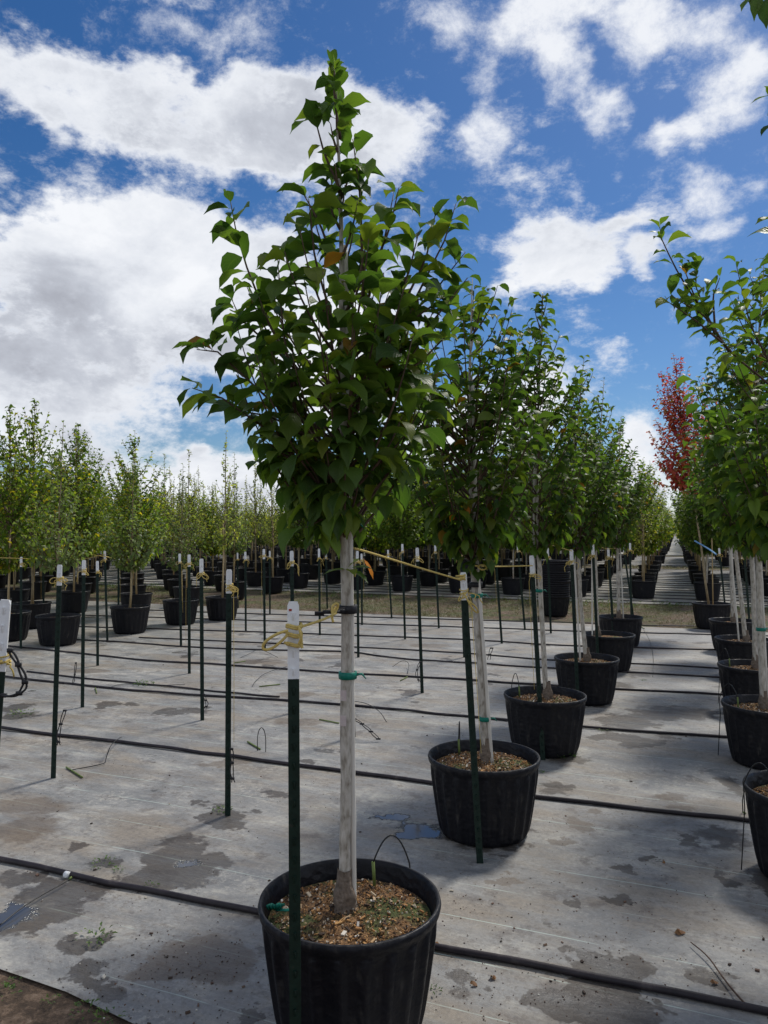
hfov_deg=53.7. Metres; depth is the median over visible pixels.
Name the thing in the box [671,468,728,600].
potted tree
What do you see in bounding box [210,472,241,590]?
potted tree
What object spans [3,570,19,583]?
potted tree
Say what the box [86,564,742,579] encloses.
irrigation hose
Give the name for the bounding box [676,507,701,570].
potted tree
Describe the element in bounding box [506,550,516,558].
potted tree
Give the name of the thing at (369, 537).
potted tree
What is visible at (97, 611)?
fence post
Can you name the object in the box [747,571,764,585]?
potted tree
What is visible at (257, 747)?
drip emitter
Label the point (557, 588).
empty pot
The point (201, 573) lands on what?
fence post
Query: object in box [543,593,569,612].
empty pot
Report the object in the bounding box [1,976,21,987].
weed
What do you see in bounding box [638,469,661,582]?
potted tree
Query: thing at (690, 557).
potted tree
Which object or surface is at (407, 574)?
irrigation hose
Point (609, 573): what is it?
fence post
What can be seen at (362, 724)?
drip emitter
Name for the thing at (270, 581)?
fence post
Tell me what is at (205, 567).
potted tree
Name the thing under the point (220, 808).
weed
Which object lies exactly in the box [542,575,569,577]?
empty pot
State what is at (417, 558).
fence post
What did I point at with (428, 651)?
irrigation hose
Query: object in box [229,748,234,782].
tree strap
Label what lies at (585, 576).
potted tree
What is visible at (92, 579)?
potted tree
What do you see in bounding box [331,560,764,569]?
second strip grass
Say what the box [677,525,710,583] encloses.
potted tree
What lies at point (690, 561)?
potted tree
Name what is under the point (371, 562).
potted tree
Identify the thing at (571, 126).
sky
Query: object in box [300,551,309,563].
potted tree
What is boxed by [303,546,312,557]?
potted tree
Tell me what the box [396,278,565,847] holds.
potted tree
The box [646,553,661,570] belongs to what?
potted tree
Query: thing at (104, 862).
weed
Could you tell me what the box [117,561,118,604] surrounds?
fence post
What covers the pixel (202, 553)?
potted tree
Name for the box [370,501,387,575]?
potted tree
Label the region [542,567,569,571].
empty pot
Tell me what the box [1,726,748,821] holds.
irrigation hose
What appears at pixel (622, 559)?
potted tree
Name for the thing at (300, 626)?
yellow twine
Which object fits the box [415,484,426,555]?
potted tree
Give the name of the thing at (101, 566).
potted tree
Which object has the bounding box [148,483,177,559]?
potted tree
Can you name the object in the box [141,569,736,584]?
irrigation hose
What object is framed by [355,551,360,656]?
fence post
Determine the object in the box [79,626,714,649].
irrigation hose
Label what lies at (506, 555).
potted tree
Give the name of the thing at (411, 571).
potted tree
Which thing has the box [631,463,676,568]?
potted tree
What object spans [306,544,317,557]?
potted tree
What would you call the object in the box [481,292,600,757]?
potted tree
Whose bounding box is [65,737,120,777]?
drip emitter
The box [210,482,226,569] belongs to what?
potted tree
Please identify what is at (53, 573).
potted tree
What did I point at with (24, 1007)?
ground
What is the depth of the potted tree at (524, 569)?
28.01 m
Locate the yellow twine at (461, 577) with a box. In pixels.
[353,547,478,613]
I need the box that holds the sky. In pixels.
[0,0,767,517]
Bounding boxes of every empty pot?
[541,559,568,565]
[542,563,567,565]
[542,564,569,571]
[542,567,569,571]
[542,569,569,573]
[542,571,569,573]
[542,574,569,580]
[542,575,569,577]
[542,578,569,582]
[542,580,569,586]
[543,583,568,584]
[543,584,569,586]
[543,587,569,591]
[543,589,569,591]
[543,591,569,593]
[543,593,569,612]
[543,595,569,616]
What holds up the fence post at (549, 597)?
on the ground at (24, 1007)
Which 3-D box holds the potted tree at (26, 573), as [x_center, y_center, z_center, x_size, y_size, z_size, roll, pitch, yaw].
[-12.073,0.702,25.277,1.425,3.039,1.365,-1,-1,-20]
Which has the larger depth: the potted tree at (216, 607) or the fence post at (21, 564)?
the potted tree at (216, 607)
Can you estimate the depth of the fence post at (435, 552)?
12.75 m
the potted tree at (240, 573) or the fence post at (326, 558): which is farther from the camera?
the potted tree at (240, 573)
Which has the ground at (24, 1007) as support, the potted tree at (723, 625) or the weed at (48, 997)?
the weed at (48, 997)
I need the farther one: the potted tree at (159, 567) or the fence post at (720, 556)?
the potted tree at (159, 567)
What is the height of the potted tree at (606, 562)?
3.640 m
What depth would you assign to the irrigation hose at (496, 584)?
21.23 m
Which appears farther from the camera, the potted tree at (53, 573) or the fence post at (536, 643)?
the potted tree at (53, 573)
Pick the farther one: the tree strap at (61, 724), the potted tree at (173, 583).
the potted tree at (173, 583)
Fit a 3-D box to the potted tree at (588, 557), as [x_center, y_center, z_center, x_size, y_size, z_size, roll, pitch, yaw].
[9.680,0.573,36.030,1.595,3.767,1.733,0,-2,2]
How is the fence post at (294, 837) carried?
on the ground at (24, 1007)
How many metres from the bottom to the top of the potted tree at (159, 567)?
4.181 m
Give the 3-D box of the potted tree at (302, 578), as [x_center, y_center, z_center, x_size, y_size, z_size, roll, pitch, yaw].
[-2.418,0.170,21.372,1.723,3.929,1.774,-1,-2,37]
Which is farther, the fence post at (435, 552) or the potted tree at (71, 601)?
the potted tree at (71, 601)
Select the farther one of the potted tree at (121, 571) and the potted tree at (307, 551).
the potted tree at (307, 551)
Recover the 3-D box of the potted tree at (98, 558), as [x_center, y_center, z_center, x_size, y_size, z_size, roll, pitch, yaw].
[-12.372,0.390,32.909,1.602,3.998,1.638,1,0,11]
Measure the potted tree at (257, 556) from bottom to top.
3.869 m
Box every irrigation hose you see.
[0,856,767,1015]
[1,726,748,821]
[5,675,726,737]
[8,645,721,694]
[19,579,767,605]
[26,671,279,696]
[36,571,750,592]
[36,573,750,594]
[64,576,767,598]
[66,578,767,601]
[75,569,750,587]
[77,639,718,677]
[79,566,736,582]
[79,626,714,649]
[80,565,729,580]
[85,615,767,635]
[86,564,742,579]
[89,558,727,570]
[111,561,728,574]
[119,572,750,589]
[139,637,718,668]
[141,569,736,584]
[147,564,735,577]
[150,609,767,627]
[220,557,728,566]
[243,556,719,564]
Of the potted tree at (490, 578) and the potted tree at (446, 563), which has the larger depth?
the potted tree at (446, 563)
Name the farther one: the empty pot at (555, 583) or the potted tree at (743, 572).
the potted tree at (743, 572)
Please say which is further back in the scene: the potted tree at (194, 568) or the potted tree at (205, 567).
the potted tree at (194, 568)
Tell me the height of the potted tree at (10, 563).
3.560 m
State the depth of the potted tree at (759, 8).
1.92 m
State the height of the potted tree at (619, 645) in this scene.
3.492 m
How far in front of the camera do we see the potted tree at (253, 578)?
21.90 m
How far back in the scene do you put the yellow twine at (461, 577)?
3.41 m
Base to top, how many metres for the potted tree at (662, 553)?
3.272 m
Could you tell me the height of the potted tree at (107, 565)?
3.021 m
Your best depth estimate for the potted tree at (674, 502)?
21.00 m
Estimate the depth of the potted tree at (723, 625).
10.38 m
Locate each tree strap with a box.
[0,648,27,697]
[56,710,66,744]
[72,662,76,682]
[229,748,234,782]
[315,609,344,614]
[415,661,421,681]
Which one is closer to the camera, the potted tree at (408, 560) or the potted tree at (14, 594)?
the potted tree at (14, 594)
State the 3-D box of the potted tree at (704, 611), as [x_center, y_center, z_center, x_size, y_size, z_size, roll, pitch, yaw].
[5.127,-0.373,12.742,1.354,4.635,1.292,0,-1,0]
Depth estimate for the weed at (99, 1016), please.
2.59 m
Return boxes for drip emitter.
[0,876,72,924]
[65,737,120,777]
[95,684,184,693]
[247,727,265,751]
[252,666,286,686]
[319,701,386,723]
[355,718,380,739]
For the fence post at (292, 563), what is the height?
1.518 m
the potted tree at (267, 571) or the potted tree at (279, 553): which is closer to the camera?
the potted tree at (267, 571)
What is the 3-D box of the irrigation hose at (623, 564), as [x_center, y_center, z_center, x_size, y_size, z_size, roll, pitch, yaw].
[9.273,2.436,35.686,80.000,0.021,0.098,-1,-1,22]
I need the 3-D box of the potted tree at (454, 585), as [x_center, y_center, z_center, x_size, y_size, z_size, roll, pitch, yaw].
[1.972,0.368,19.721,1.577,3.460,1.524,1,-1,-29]
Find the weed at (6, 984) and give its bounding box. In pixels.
[0,982,21,1000]
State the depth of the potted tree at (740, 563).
27.08 m
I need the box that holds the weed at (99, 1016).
[92,1006,126,1023]
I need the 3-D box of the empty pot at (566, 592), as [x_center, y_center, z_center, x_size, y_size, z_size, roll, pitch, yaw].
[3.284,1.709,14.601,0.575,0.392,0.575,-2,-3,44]
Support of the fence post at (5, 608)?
on the ground at (24, 1007)
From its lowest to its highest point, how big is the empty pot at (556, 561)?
0.392 m
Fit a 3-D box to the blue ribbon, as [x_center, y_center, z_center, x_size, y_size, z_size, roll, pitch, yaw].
[3.222,0.353,7.592,0.036,0.130,0.810,0,-1,8]
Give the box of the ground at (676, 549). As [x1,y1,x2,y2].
[257,537,733,555]
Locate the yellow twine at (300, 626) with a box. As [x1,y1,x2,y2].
[261,602,338,650]
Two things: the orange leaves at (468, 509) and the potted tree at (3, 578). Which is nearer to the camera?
the orange leaves at (468, 509)
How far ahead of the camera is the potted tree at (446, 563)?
29.04 m
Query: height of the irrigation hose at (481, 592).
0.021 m
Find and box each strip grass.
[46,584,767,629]
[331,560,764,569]
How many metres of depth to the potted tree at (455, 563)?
30.70 m
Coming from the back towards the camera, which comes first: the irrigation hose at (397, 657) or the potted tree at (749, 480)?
the irrigation hose at (397, 657)
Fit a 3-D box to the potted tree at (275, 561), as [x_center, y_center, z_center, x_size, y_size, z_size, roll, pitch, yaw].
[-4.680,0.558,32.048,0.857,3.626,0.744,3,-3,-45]
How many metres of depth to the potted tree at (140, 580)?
18.93 m
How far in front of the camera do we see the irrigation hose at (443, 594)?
19.25 m
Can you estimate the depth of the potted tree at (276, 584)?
19.61 m
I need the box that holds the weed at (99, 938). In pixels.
[74,922,117,945]
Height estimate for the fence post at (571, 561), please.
1.526 m
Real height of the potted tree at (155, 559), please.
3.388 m
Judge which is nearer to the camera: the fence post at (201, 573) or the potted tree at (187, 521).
the fence post at (201, 573)
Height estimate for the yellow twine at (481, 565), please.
0.078 m
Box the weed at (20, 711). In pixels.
[9,709,33,716]
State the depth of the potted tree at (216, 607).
13.93 m
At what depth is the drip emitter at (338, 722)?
6.57 m
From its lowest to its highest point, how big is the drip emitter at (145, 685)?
0.026 m
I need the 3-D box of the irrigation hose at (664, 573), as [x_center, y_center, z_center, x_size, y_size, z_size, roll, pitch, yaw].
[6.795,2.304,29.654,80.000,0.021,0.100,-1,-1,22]
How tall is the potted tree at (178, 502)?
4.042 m
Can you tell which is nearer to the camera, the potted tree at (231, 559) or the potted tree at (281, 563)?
the potted tree at (281, 563)
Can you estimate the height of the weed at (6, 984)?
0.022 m
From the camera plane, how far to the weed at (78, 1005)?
2.64 m
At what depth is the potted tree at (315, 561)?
28.94 m
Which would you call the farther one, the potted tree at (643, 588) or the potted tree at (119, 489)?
the potted tree at (119, 489)
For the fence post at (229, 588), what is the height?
1.481 m
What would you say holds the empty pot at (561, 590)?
on the empty pot at (566, 592)
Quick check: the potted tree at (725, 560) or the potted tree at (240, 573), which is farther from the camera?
the potted tree at (725, 560)
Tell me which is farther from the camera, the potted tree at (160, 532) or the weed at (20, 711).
the potted tree at (160, 532)
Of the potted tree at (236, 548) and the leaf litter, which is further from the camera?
the potted tree at (236, 548)
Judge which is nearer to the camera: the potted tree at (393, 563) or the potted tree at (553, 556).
the potted tree at (393, 563)
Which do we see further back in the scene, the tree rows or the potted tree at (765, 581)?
the tree rows
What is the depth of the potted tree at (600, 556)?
39.09 m
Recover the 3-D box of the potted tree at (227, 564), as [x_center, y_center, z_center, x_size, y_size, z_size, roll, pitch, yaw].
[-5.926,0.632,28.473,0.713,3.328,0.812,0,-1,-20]
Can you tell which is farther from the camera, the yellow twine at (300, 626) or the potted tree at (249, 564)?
the potted tree at (249, 564)
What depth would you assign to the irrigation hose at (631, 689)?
8.64 m
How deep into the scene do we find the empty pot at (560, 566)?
14.35 m
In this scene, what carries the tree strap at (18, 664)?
attached to the fence post at (5, 608)
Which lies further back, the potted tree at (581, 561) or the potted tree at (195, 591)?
the potted tree at (581, 561)
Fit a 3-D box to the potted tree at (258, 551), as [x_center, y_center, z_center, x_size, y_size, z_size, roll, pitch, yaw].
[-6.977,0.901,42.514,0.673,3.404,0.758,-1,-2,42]
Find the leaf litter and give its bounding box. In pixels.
[0,657,767,1023]
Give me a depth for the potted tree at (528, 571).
22.40 m
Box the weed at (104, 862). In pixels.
[92,855,115,868]
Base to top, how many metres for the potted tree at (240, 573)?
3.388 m
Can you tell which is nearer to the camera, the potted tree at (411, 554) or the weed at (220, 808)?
the weed at (220, 808)
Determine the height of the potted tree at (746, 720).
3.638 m
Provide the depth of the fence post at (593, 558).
8.74 m
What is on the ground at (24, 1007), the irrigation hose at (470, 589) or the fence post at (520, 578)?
the fence post at (520, 578)
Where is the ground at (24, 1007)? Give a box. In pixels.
[0,533,767,1023]
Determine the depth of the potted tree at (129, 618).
12.10 m
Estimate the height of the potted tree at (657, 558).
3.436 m
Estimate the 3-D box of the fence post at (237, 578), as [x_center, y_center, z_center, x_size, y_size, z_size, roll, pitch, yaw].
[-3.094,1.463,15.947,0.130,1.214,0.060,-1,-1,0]
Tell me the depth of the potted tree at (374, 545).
22.28 m
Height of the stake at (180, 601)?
1.366 m
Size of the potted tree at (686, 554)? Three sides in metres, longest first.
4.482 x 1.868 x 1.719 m
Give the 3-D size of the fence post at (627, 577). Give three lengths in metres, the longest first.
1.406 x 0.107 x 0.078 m
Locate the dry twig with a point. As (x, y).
(736, 994)
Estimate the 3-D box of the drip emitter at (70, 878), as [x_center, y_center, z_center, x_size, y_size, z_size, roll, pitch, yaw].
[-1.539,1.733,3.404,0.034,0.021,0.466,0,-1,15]
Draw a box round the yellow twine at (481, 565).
[475,564,532,569]
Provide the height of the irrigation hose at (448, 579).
0.021 m
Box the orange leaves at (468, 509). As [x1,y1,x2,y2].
[449,506,470,520]
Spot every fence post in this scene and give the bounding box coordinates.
[0,599,14,738]
[18,557,24,648]
[39,566,44,602]
[49,565,67,777]
[76,560,88,706]
[96,561,101,665]
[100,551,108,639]
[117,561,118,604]
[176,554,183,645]
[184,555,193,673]
[196,559,208,719]
[225,569,238,815]
[233,553,238,607]
[243,552,247,630]
[259,549,267,647]
[269,551,272,613]
[287,551,298,600]
[287,601,300,1023]
[317,549,323,634]
[323,555,327,607]
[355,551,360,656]
[359,554,364,624]
[385,550,391,617]
[399,544,405,638]
[411,548,423,692]
[434,545,439,627]
[456,554,464,656]
[458,572,482,863]
[494,552,502,642]
[515,547,525,629]
[529,555,544,759]
[542,548,551,632]
[564,549,578,690]
[587,545,598,652]
[607,548,613,630]
[623,550,633,614]
[628,543,633,614]
[716,548,725,601]
[741,559,749,618]
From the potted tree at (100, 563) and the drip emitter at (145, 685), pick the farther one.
the potted tree at (100, 563)
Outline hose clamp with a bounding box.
[63,871,69,878]
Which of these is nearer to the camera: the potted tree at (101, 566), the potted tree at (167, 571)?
the potted tree at (167, 571)
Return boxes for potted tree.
[0,398,83,628]
[0,404,59,641]
[0,459,38,609]
[0,477,26,600]
[0,542,15,588]
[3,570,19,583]
[12,420,95,645]
[13,490,55,599]
[19,567,30,578]
[28,485,54,591]
[32,449,66,584]
[34,424,111,612]
[47,423,111,597]
[53,557,70,575]
[75,472,108,592]
[79,488,107,575]
[86,470,114,564]
[87,487,115,580]
[87,494,106,574]
[90,481,115,559]
[92,430,175,610]
[97,468,163,599]
[97,491,114,560]
[101,447,166,633]
[102,513,110,569]
[105,458,163,583]
[111,485,147,577]
[115,469,126,523]
[115,490,144,577]
[147,463,216,624]
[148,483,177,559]
[149,492,169,567]
[153,481,170,570]
[154,454,175,578]
[156,466,184,589]
[156,479,189,573]
[164,474,192,596]
[172,49,490,1023]
[172,449,208,605]
[172,481,186,563]
[177,493,202,562]
[178,475,208,571]
[186,465,211,575]
[191,481,216,579]
[193,484,228,585]
[196,511,204,559]
[200,431,244,620]
[207,489,222,565]
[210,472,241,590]
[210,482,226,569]
[213,453,253,599]
[217,492,232,572]
[226,493,243,574]
[228,484,250,561]
[235,480,257,580]
[235,508,244,567]
[239,459,269,586]
[246,486,263,561]
[246,502,257,567]
[247,481,275,570]
[253,502,265,554]
[256,488,287,593]
[262,495,279,575]
[262,507,268,561]
[264,475,320,588]
[265,488,278,566]
[275,504,295,582]
[278,551,289,555]
[278,559,289,567]
[280,510,307,571]
[287,549,300,562]
[294,519,320,578]
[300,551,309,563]
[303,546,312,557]
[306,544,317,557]
[312,541,325,571]
[317,539,340,583]
[327,552,340,568]
[353,458,376,589]
[363,551,377,559]
[364,554,377,569]
[365,495,394,584]
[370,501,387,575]
[371,460,431,591]
[382,443,416,580]
[382,477,396,567]
[386,478,400,569]
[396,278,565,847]
[399,549,413,566]
[403,448,452,586]
[407,484,426,577]
[408,549,415,559]
[413,467,453,582]
[415,456,430,568]
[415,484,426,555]
[425,455,446,568]
[426,545,432,557]
[431,465,481,593]
[437,460,453,571]
[449,566,458,575]
[452,558,467,565]
[457,463,493,587]
[465,494,495,583]
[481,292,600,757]
[482,448,535,594]
[495,546,511,579]
[499,544,510,563]
[504,552,508,558]
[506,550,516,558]
[509,469,542,589]
[511,481,532,576]
[514,461,552,584]
[515,551,529,572]
[523,553,530,560]
[526,355,629,705]
[551,551,563,559]
[561,377,639,671]
[561,423,608,590]
[561,444,600,596]
[566,558,583,569]
[582,428,604,586]
[583,554,590,563]
[586,568,604,578]
[589,416,655,646]
[597,469,624,578]
[597,551,603,560]
[599,546,614,575]
[607,555,619,572]
[610,464,630,567]
[619,555,628,563]
[624,457,672,579]
[629,471,666,579]
[629,481,656,598]
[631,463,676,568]
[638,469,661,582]
[646,353,730,628]
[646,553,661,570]
[650,216,767,877]
[650,511,661,560]
[652,525,666,562]
[656,498,669,554]
[657,503,674,555]
[668,425,716,581]
[671,427,720,581]
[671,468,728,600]
[672,496,695,563]
[675,503,695,561]
[676,258,767,769]
[676,494,708,579]
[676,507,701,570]
[677,494,701,563]
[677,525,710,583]
[678,392,767,660]
[684,456,751,649]
[689,371,767,703]
[721,549,728,565]
[733,551,749,574]
[738,550,749,577]
[740,0,767,308]
[741,568,762,581]
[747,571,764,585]
[755,559,767,578]
[763,578,767,595]
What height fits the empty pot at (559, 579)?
0.392 m
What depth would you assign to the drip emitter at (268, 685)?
8.09 m
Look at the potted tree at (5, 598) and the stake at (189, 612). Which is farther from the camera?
the potted tree at (5, 598)
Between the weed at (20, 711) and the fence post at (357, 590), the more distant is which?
the fence post at (357, 590)
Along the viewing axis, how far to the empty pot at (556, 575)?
14.35 m
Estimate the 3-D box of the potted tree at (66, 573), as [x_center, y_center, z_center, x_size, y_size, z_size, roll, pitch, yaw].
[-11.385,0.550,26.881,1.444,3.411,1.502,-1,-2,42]
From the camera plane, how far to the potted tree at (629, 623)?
10.74 m
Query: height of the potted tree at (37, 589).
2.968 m
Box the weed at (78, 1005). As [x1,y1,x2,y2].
[69,999,98,1019]
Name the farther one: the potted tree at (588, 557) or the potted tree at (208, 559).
the potted tree at (588, 557)
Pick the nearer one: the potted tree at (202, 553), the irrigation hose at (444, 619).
the irrigation hose at (444, 619)
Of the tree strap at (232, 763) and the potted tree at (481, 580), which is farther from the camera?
the potted tree at (481, 580)
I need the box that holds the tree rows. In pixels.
[106,497,741,557]
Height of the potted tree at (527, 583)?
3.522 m
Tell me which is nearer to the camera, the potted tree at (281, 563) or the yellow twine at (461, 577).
the yellow twine at (461, 577)
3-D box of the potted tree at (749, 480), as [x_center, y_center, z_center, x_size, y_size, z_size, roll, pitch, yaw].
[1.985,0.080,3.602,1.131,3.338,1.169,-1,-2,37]
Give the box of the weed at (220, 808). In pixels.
[212,805,232,812]
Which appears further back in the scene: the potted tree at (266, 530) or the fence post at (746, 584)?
the potted tree at (266, 530)
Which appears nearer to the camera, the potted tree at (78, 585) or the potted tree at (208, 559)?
the potted tree at (78, 585)
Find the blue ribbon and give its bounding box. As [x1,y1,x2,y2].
[694,540,716,554]
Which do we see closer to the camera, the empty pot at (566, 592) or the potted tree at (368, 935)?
the potted tree at (368, 935)
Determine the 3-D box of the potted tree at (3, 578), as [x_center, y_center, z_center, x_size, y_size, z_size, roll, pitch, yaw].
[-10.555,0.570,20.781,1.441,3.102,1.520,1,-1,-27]
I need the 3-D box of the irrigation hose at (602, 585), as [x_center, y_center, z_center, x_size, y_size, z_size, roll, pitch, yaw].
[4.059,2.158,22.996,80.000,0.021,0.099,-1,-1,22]
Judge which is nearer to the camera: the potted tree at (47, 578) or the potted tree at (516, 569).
the potted tree at (47, 578)
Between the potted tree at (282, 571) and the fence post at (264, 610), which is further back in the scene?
the potted tree at (282, 571)
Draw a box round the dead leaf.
[675,928,685,934]
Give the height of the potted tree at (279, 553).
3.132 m
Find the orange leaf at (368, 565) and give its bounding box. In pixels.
[363,558,372,577]
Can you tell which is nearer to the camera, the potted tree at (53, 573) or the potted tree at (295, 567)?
the potted tree at (53, 573)
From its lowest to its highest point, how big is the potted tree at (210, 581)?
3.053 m
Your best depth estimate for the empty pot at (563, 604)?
14.38 m
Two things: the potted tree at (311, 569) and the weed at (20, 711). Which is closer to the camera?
the weed at (20, 711)
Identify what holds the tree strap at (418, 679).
attached to the fence post at (417, 558)
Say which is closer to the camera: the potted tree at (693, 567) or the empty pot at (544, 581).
the empty pot at (544, 581)
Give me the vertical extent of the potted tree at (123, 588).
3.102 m
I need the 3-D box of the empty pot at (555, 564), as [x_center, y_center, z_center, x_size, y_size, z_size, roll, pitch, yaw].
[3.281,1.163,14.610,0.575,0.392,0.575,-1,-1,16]
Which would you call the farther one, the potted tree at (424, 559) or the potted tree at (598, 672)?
the potted tree at (424, 559)
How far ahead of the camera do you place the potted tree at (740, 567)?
25.44 m
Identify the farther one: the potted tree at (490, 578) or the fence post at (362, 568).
the potted tree at (490, 578)
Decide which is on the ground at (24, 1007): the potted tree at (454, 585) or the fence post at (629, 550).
the fence post at (629, 550)
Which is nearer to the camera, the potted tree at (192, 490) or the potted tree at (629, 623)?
the potted tree at (629, 623)
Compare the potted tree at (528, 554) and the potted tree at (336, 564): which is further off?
the potted tree at (528, 554)
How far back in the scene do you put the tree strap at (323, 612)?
2.52 m
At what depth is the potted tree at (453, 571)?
25.11 m
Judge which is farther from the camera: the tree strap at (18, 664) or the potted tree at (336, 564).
the potted tree at (336, 564)
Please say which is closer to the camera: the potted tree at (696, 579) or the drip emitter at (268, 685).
the drip emitter at (268, 685)
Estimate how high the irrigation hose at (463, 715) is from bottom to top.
0.026 m
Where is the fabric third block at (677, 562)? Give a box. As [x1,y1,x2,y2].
[100,551,765,567]
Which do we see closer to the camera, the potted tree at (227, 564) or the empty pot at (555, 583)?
the empty pot at (555, 583)
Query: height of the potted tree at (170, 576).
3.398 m
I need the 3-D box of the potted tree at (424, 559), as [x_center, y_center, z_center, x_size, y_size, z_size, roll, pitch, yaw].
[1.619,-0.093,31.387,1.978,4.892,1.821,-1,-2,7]
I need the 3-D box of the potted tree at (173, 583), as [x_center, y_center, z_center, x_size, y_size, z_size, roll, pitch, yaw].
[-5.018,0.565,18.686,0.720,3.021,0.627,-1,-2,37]
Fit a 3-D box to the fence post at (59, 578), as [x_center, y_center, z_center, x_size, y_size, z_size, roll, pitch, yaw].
[-2.191,1.094,5.112,0.117,1.477,0.061,0,-1,-12]
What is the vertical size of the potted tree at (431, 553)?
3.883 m
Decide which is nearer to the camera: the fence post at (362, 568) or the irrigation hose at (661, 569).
the fence post at (362, 568)
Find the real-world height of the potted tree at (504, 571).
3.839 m
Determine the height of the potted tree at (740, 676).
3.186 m
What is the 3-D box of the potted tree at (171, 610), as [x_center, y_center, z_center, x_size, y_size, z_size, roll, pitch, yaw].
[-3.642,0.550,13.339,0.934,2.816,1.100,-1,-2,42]
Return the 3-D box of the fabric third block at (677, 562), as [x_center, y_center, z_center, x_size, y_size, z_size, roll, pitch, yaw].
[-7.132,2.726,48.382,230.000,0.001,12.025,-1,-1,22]
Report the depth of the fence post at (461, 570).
9.86 m
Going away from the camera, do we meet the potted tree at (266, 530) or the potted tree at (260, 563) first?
the potted tree at (260, 563)
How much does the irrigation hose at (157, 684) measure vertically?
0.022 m
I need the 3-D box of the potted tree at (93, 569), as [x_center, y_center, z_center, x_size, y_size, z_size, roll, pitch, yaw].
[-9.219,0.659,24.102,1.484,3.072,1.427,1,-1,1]
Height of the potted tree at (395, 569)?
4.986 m
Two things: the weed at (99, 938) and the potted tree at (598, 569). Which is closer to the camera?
the weed at (99, 938)
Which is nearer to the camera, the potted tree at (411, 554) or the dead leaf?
the dead leaf
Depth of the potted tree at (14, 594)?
15.54 m
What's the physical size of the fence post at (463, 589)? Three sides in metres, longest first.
1.503 x 0.128 x 0.070 m
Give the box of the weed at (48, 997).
[39,993,60,1003]
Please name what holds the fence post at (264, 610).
on the ground at (24, 1007)
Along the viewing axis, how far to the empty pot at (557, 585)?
14.35 m
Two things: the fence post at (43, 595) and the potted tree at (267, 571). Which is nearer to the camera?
the fence post at (43, 595)
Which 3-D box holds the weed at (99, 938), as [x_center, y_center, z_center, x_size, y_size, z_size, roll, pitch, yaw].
[-1.172,1.721,3.095,0.153,0.031,0.142,-1,-1,30]
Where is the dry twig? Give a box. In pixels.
[690,942,744,1001]
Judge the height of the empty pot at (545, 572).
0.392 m
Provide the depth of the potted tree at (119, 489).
32.27 m
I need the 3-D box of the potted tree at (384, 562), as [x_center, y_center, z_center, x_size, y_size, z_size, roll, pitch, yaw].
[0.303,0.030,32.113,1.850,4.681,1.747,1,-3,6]
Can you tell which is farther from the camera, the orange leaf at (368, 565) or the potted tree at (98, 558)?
the potted tree at (98, 558)
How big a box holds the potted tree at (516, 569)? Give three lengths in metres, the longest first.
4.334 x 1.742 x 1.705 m
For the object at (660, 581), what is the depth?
21.14 m
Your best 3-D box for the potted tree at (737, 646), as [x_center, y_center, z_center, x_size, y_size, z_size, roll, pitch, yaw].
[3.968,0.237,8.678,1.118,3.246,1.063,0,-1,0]
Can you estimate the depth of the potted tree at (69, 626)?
10.92 m
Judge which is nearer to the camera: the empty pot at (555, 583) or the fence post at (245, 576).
the fence post at (245, 576)
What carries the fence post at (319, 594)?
on the ground at (24, 1007)
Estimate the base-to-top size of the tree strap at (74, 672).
0.192 m
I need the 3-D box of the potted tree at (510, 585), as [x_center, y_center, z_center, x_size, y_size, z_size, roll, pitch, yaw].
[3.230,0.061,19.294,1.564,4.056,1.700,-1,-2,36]

